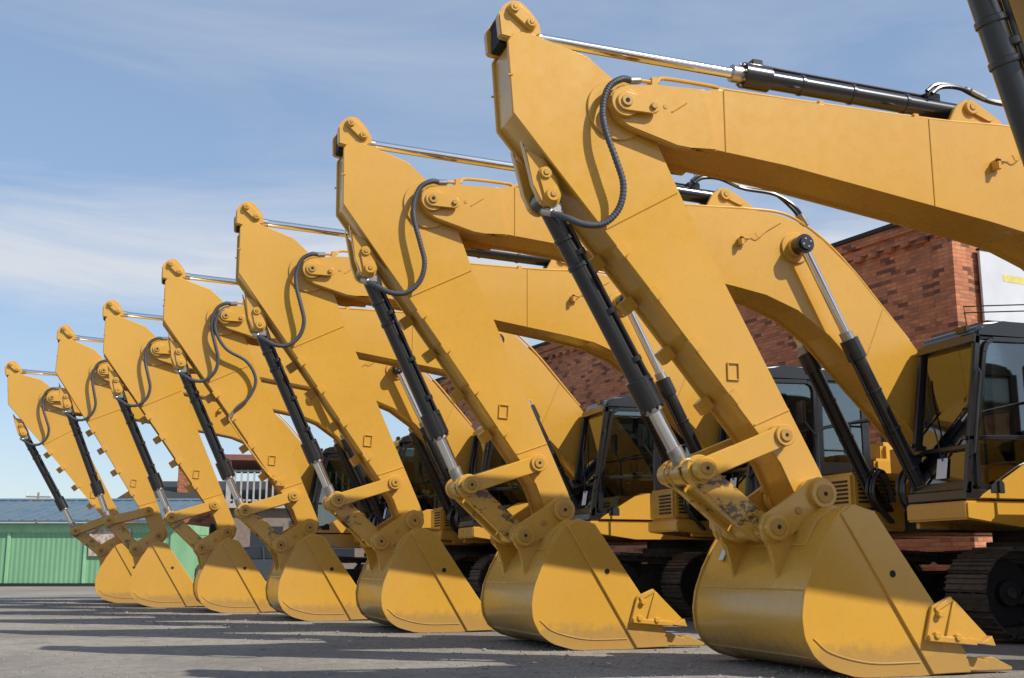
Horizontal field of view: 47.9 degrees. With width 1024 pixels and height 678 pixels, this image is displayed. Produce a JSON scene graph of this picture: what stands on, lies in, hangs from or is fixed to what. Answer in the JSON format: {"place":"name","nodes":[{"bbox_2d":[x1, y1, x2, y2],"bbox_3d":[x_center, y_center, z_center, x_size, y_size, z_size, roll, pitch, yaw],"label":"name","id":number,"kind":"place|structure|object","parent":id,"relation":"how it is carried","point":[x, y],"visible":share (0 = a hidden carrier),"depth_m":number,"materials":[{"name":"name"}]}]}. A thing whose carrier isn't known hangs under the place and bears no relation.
{"place":"outdoors","nodes":[
{"label":"outdoors","id":0,"kind":"place"},
{"bbox_2d":[194,546,273,579],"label":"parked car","id":1,"kind":"object","parent":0,"point":[261,557],"visible":0.09,"depth_m":40.76,"materials":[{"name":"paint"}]},
{"bbox_2d":[0,0,1008,522],"label":"sky","id":2,"kind":"structure","parent":0,"point":[134,134],"materials":[{"name":"blue"}]},
{"bbox_2d":[0,586,1023,677],"bbox_3d":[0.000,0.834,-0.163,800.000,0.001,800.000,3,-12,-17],"label":"ground","id":3,"kind":"structure","parent":0,"point":[100,641],"depth_m":11.40,"materials":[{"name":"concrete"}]},
{"bbox_2d":[26,492,50,522],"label":"utility pole","id":4,"kind":"object","parent":3,"relation":"on","point":[39,496],"visible":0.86,"depth_m":89.29,"materials":[{"name":"white metal"}]},
{"bbox_2d":[0,498,208,585],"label":"green shed","id":5,"kind":"structure","parent":3,"relation":"on","point":[45,554],"depth_m":44.89,"materials":[{"name":"green metal"}]},
{"bbox_2d":[118,465,267,533],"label":"brick workshop","id":6,"kind":"structure","parent":3,"relation":"on","point":[174,489],"depth_m":58.78,"materials":[{"name":"red brick"}]},
{"bbox_2d":[5,361,435,602],"bbox_3d":[-6.057,3.534,27.801,11.763,5.412,3.084,3,-12,-17],"label":"excavator","id":7,"kind":"object","parent":3,"relation":"on","point":[34,404],"visible":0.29,"depth_m":26.36,"materials":[{"name":"yellow paint"}]},
{"bbox_2d":[55,325,516,606],"bbox_3d":[-3.955,2.891,25.344,11.664,5.732,3.084,3,-12,-17],"label":"excavator","id":8,"kind":"object","parent":3,"relation":"on","point":[160,577],"visible":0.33,"depth_m":23.83,"materials":[{"name":"yellow paint"}]},
{"bbox_2d":[225,454,413,581],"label":"terrace house","id":9,"kind":"structure","parent":3,"relation":"on","point":[277,518],"depth_m":51.71,"materials":[{"name":"white paint"}]},
{"bbox_2d":[103,300,646,612],"bbox_3d":[-2.043,2.417,22.686,11.695,5.644,3.084,3,-12,-17],"label":"excavator","id":10,"kind":"object","parent":3,"relation":"on","point":[228,578],"visible":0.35,"depth_m":21.26,"materials":[{"name":"yellow paint"}]},
{"bbox_2d":[161,259,714,620],"bbox_3d":[-0.067,1.859,19.788,11.700,5.628,3.084,3,-12,-17],"label":"excavator","id":11,"kind":"object","parent":3,"relation":"on","point":[309,578],"visible":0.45,"depth_m":18.43,"materials":[{"name":"yellow paint"}]},
{"bbox_2d":[234,201,991,632],"bbox_3d":[1.816,1.288,16.851,11.702,5.624,3.084,3,-12,-17],"label":"excavator","id":12,"kind":"object","parent":3,"relation":"on","point":[298,295],"visible":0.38,"depth_m":15.49,"materials":[{"name":"yellow paint"}]},
{"bbox_2d":[332,117,1023,649],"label":"excavator","id":13,"kind":"object","parent":3,"relation":"on","point":[556,575],"visible":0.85,"depth_m":12.71,"materials":[{"name":"yellow paint"}]},
{"bbox_2d":[414,223,997,570],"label":"walls","id":14,"kind":"structure","parent":3,"relation":"on","point":[916,282],"depth_m":23.33,"materials":[{"name":"red brick"}]},
{"bbox_2d":[649,444,806,474],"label":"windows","id":15,"kind":"structure","parent":14,"relation":"attached to","point":[650,469],"depth_m":29.99,"materials":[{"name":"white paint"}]},
{"bbox_2d":[946,304,1023,313],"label":"overhead cable","id":16,"kind":"object","parent":14,"relation":"attached to","point":[993,311],"visible":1,"depth_m":21.43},
{"bbox_2d":[976,248,1023,322],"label":"banner","id":17,"kind":"object","parent":14,"relation":"attached to","point":[1001,281],"visible":0.51,"depth_m":22.15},
{"bbox_2d":[484,1,1023,677],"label":"excavator","id":18,"kind":"object","parent":3,"relation":"on","point":[798,569],"visible":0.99,"depth_m":9.64,"materials":[{"name":"yellow paint"}]},
{"bbox_2d":[967,0,1023,165],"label":"excavator","id":19,"kind":"object","parent":3,"relation":"on","point":[999,27],"visible":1,"depth_m":6.50,"materials":[{"name":"yellow paint"}]}
]}

